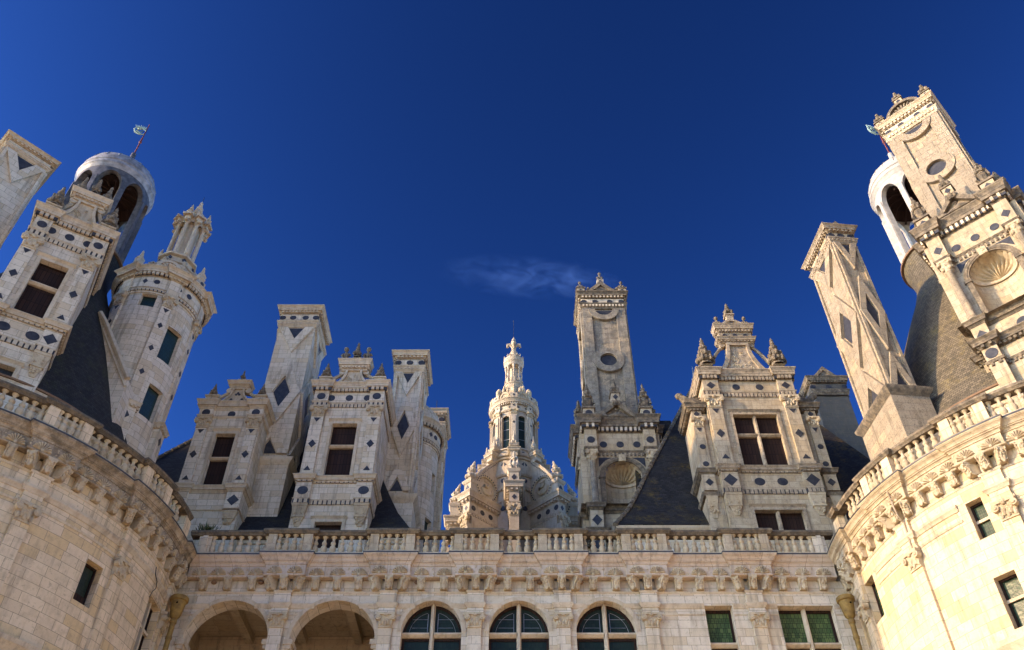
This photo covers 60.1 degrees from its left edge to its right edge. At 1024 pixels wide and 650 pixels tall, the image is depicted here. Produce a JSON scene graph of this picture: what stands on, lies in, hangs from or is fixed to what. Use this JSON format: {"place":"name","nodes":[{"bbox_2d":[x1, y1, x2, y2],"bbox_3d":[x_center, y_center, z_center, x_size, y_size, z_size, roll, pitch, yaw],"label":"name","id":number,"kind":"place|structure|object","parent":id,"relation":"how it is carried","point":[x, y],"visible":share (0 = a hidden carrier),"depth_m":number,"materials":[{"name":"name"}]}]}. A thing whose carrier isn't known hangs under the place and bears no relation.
{"place":"outdoors","nodes":[
{"label":"outdoors","id":0,"kind":"place"},
{"bbox_2d":[0,0,1023,551],"label":"sky","id":1,"kind":"structure","parent":0,"point":[437,176],"materials":[{"name":"blue"}]},
{"bbox_2d":[158,551,868,649],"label":"facade wing","id":2,"kind":"structure","parent":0,"point":[502,600],"depth_m":35.36,"materials":[{"name":"beige stone"}]},
{"bbox_2d":[171,371,275,551],"bbox_3d":[-14.450,8.465,44.412,3.760,13.397,4.620,0,-45,0],"label":"dormer","id":3,"kind":"object","parent":2,"relation":"on","point":[216,482],"visible":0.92,"depth_m":43.79,"materials":[{"name":"white stone"}]},
{"bbox_2d":[204,437,234,483],"bbox_3d":[-14.450,6.781,43.692,1.070,3.200,0.260,0,-45,0],"label":"window","id":4,"kind":"structure","parent":3,"relation":"in","point":[218,463],"depth_m":43.75,"materials":[{"name":"brown wood"}]},
{"bbox_2d":[156,378,408,551],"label":"pavilion roof","id":5,"kind":"structure","parent":2,"relation":"on","point":[170,462],"depth_m":43.24,"materials":[{"name":"stone"}]},
{"bbox_2d":[247,304,331,516],"bbox_3d":[-12.660,6.074,48.090,3.020,17.420,3.500,0,-45,0],"label":"chimney","id":6,"kind":"object","parent":5,"relation":"on","point":[303,339],"visible":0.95,"depth_m":48.80,"materials":[{"name":"white stone"}]},
{"bbox_2d":[288,343,395,551],"bbox_3d":[-8.520,7.711,45.139,4.220,15.491,4.660,0,-45,0],"label":"dormer","id":7,"kind":"object","parent":2,"relation":"on","point":[339,479],"visible":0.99,"depth_m":44.16,"materials":[{"name":"white stone"}]},
{"bbox_2d":[315,525,340,547],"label":"window","id":8,"kind":"structure","parent":7,"relation":"in","point":[322,527],"depth_m":41.12,"materials":[{"name":"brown wood"}]},
{"bbox_2d":[325,427,356,474],"bbox_3d":[-8.520,6.357,44.116,1.330,3.300,0.260,0,-45,0],"label":"window","id":9,"kind":"structure","parent":7,"relation":"in","point":[341,446],"depth_m":44.26,"materials":[{"name":"brown wood"}]},
{"bbox_2d":[384,350,432,527],"bbox_3d":[-6.013,8.639,47.460,2.363,17.302,3.165,0,-45,0],"label":"chimney","id":10,"kind":"object","parent":2,"relation":"on","point":[412,380],"visible":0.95,"depth_m":48.70,"materials":[{"name":"white stone"}]},
{"bbox_2d":[401,604,460,649],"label":"window","id":11,"kind":"structure","parent":2,"relation":"in","point":[433,627],"depth_m":34.75,"materials":[{"name":"black glass"}]},
{"bbox_2d":[417,405,445,551],"bbox_3d":[-5.830,10.635,48.762,3.761,16.080,3.761,0,-45,0],"label":"stair turret","id":12,"kind":"object","parent":2,"relation":"on","point":[434,434],"visible":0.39,"depth_m":50.09,"materials":[{"name":"white stone"}]},
{"bbox_2d":[422,521,427,551],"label":"window","id":13,"kind":"structure","parent":12,"relation":"in","point":[425,526],"depth_m":47.79,"materials":[{"name":"black glass"}]},
{"bbox_2d":[431,404,450,551],"bbox_3d":[-5.100,11.978,51.803,2.140,18.480,3.100,0,-45,0],"label":"chimney","id":14,"kind":"object","parent":2,"relation":"on","point":[442,414],"visible":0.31,"depth_m":54.07,"materials":[{"name":"white stone"}]},
{"bbox_2d":[443,321,578,551],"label":"lantern tower","id":15,"kind":"structure","parent":2,"relation":"on","point":[513,483],"depth_m":64.38,"materials":[{"name":"stone"}]},
{"bbox_2d":[503,417,508,447],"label":"window","id":16,"kind":"structure","parent":15,"relation":"in","point":[505,420],"depth_m":68.91,"materials":[{"name":"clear glass"}]},
{"bbox_2d":[518,417,524,447],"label":"window","id":17,"kind":"structure","parent":15,"relation":"in","point":[521,424],"depth_m":68.92,"materials":[{"name":"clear glass"}]},
{"bbox_2d":[191,528,832,552],"bbox_3d":[0.000,9.008,36.593,26.700,1.110,0.610,0,-45,0],"label":"balustrade","id":18,"kind":"object","parent":2,"relation":"on","point":[458,537],"visible":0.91,"depth_m":36.67,"materials":[{"name":"stone"}]},
{"bbox_2d":[195,523,220,529],"bbox_3d":[-12.692,8.466,37.040,1.137,0.311,0.801,6,-45,-6],"label":"wall plant","id":19,"kind":"object","parent":18,"relation":"on","point":[206,527],"depth_m":36.91,"materials":[{"name":"green plant"}]},
{"bbox_2d":[489,604,548,649],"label":"window","id":20,"kind":"structure","parent":2,"relation":"in","point":[518,627],"depth_m":34.76,"materials":[{"name":"black glass"}]},
{"bbox_2d":[576,604,636,649],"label":"window","id":21,"kind":"structure","parent":2,"relation":"in","point":[603,627],"depth_m":34.75,"materials":[{"name":"black glass"}]},
{"bbox_2d":[568,272,664,551],"bbox_3d":[6.160,6.537,52.979,5.510,28.227,4.872,0,-45,0],"label":"chimney","id":22,"kind":"object","parent":2,"relation":"on","point":[619,426],"visible":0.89,"depth_m":51.59,"materials":[{"name":"stone"}]},
{"bbox_2d":[705,611,737,649],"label":"window","id":23,"kind":"structure","parent":2,"relation":"in","point":[720,625],"depth_m":34.79,"materials":[{"name":"green glass"}]},
{"bbox_2d":[612,367,875,551],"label":"pavilion roof","id":24,"kind":"structure","parent":2,"relation":"on","point":[663,497],"depth_m":45.52,"materials":[{"name":"stone"}]},
{"bbox_2d":[799,366,869,458],"bbox_3d":[21.750,8.682,58.069,3.000,13.842,3.100,0,-45,0],"label":"chimney","id":25,"kind":"object","parent":24,"relation":"on","point":[831,391],"visible":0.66,"depth_m":59.69,"materials":[{"name":"stone"}]},
{"bbox_2d":[675,304,847,551],"bbox_3d":[12.500,6.824,46.578,7.619,18.780,5.478,0,-45,0],"label":"dormer","id":26,"kind":"object","parent":2,"relation":"on","point":[758,455],"visible":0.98,"depth_m":44.48,"materials":[{"name":"stone"}]},
{"bbox_2d":[734,415,787,464],"bbox_3d":[12.500,5.890,44.569,2.330,3.200,0.280,0,-45,0],"label":"window","id":27,"kind":"structure","parent":26,"relation":"in","point":[760,442],"depth_m":44.69,"materials":[{"name":"brown wood"}]},
{"bbox_2d":[755,511,805,529],"bbox_3d":[12.500,9.390,41.069,2.330,1.600,0.280,0,-45,0],"label":"window","id":28,"kind":"structure","parent":26,"relation":"in","point":[776,521],"depth_m":41.42,"materials":[{"name":"brown wood"}]},
{"bbox_2d":[778,609,841,649],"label":"window","id":29,"kind":"structure","parent":2,"relation":"in","point":[802,630],"depth_m":34.77,"materials":[{"name":"green glass"}]},
{"bbox_2d":[827,408,1023,649],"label":"round tower","id":30,"kind":"structure","parent":0,"point":[924,551],"depth_m":30.03,"materials":[{"name":"stone"}]},
{"bbox_2d":[836,593,862,649],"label":"rain pipe","id":31,"kind":"object","parent":30,"relation":"attached to","point":[845,602],"visible":1,"depth_m":33.98,"materials":[{"name":"paint"}]},
{"bbox_2d":[801,221,940,476],"bbox_3d":[16.175,1.438,39.778,2.060,16.381,3.300,4,-45,-4],"label":"chimney","id":32,"kind":"object","parent":30,"relation":"on","point":[895,404],"visible":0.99,"depth_m":39.43,"materials":[{"name":"stone"}]},
{"bbox_2d":[872,582,883,616],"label":"window","id":33,"kind":"structure","parent":30,"relation":"in","point":[874,588],"depth_m":33.39,"materials":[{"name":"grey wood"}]},
{"bbox_2d":[827,379,1023,531],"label":"balustrade","id":34,"kind":"object","parent":30,"relation":"on","point":[866,480],"visible":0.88,"depth_m":31.87,"materials":[{"name":"stone"}]},
{"bbox_2d":[866,125,1010,577],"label":"tower roof","id":35,"kind":"structure","parent":30,"relation":"on","point":[938,352],"depth_m":41.43,"materials":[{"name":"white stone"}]},
{"bbox_2d":[873,85,1023,407],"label":"chimney","id":36,"kind":"object","parent":30,"relation":"on","point":[967,215],"visible":0.98,"depth_m":38.43,"materials":[{"name":"stone"}]},
{"bbox_2d":[970,501,995,537],"bbox_3d":[15.734,6.522,29.383,0.443,1.370,0.527,0,-45,0],"label":"window","id":37,"kind":"structure","parent":30,"relation":"in","point":[983,521],"depth_m":29.47,"materials":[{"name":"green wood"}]},
{"bbox_2d":[998,574,1023,627],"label":"window","id":38,"kind":"structure","parent":30,"relation":"in","point":[1011,587],"depth_m":27.56,"materials":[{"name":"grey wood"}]},
{"label":"ground","id":39,"kind":"structure","parent":0,"visible":0},
{"bbox_2d":[0,408,196,649],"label":"round tower","id":40,"kind":"structure","parent":39,"relation":"on","point":[91,539],"depth_m":30.06,"materials":[{"name":"stone"}]},
{"bbox_2d":[0,129,60,248],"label":"chimney","id":41,"kind":"object","parent":40,"relation":"on","point":[27,169],"visible":1,"depth_m":42.48,"materials":[{"name":"white stone"}]},
{"bbox_2d":[0,177,120,415],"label":"dormer","id":42,"kind":"object","parent":40,"relation":"on","point":[53,276],"visible":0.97,"depth_m":37.79,"materials":[{"name":"white stone"}]},
{"bbox_2d":[14,263,65,317],"bbox_3d":[-19.796,-1.369,37.098,1.210,3.200,0.260,23,-49,-21],"label":"window","id":43,"kind":"structure","parent":42,"relation":"in","point":[42,287],"depth_m":37.20,"materials":[{"name":"brown wood"}]},
{"bbox_2d":[0,124,155,473],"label":"tower roof","id":44,"kind":"structure","parent":40,"relation":"on","point":[75,376],"depth_m":40.96,"materials":[{"name":"grey stone"}]},
{"bbox_2d":[73,563,96,604],"bbox_3d":[-14.596,8.802,29.930,0.387,1.480,0.731,0,-45,0],"label":"window","id":45,"kind":"structure","parent":40,"relation":"in","point":[87,577],"depth_m":30.10,"materials":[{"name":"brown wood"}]},
{"bbox_2d":[0,379,193,536],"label":"balustrade","id":46,"kind":"object","parent":40,"relation":"on","point":[150,473],"visible":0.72,"depth_m":31.91,"materials":[{"name":"stone"}]},
{"bbox_2d":[133,602,151,649],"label":"window","id":47,"kind":"structure","parent":40,"relation":"in","point":[142,633],"depth_m":33.00,"materials":[{"name":"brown wood"}]},
{"bbox_2d":[98,197,216,468],"bbox_3d":[-18.472,0.773,44.681,5.358,24.255,5.501,0,-45,0],"label":"stair turret","id":48,"kind":"object","parent":40,"relation":"on","point":[163,310],"visible":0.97,"depth_m":43.38,"materials":[{"name":"white stone"}]},
{"bbox_2d":[140,296,156,306],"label":"window","id":49,"kind":"structure","parent":48,"relation":"in","point":[146,301],"depth_m":44.24,"materials":[{"name":"blue glass"}]},
{"bbox_2d":[139,386,158,419],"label":"window","id":50,"kind":"structure","parent":48,"relation":"in","point":[149,401],"depth_m":40.99,"materials":[{"name":"blue glass"}]},
{"bbox_2d":[157,329,177,364],"bbox_3d":[-16.903,1.132,43.275,0.488,2.100,0.842,0,-45,0],"label":"window","id":51,"kind":"structure","parent":48,"relation":"in","point":[166,350],"depth_m":43.39,"materials":[{"name":"blue glass"}]},
{"bbox_2d":[162,593,188,649],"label":"rain pipe","id":52,"kind":"object","parent":40,"relation":"attached to","point":[179,602],"visible":1,"depth_m":33.98,"materials":[{"name":"paint"}]}
]}

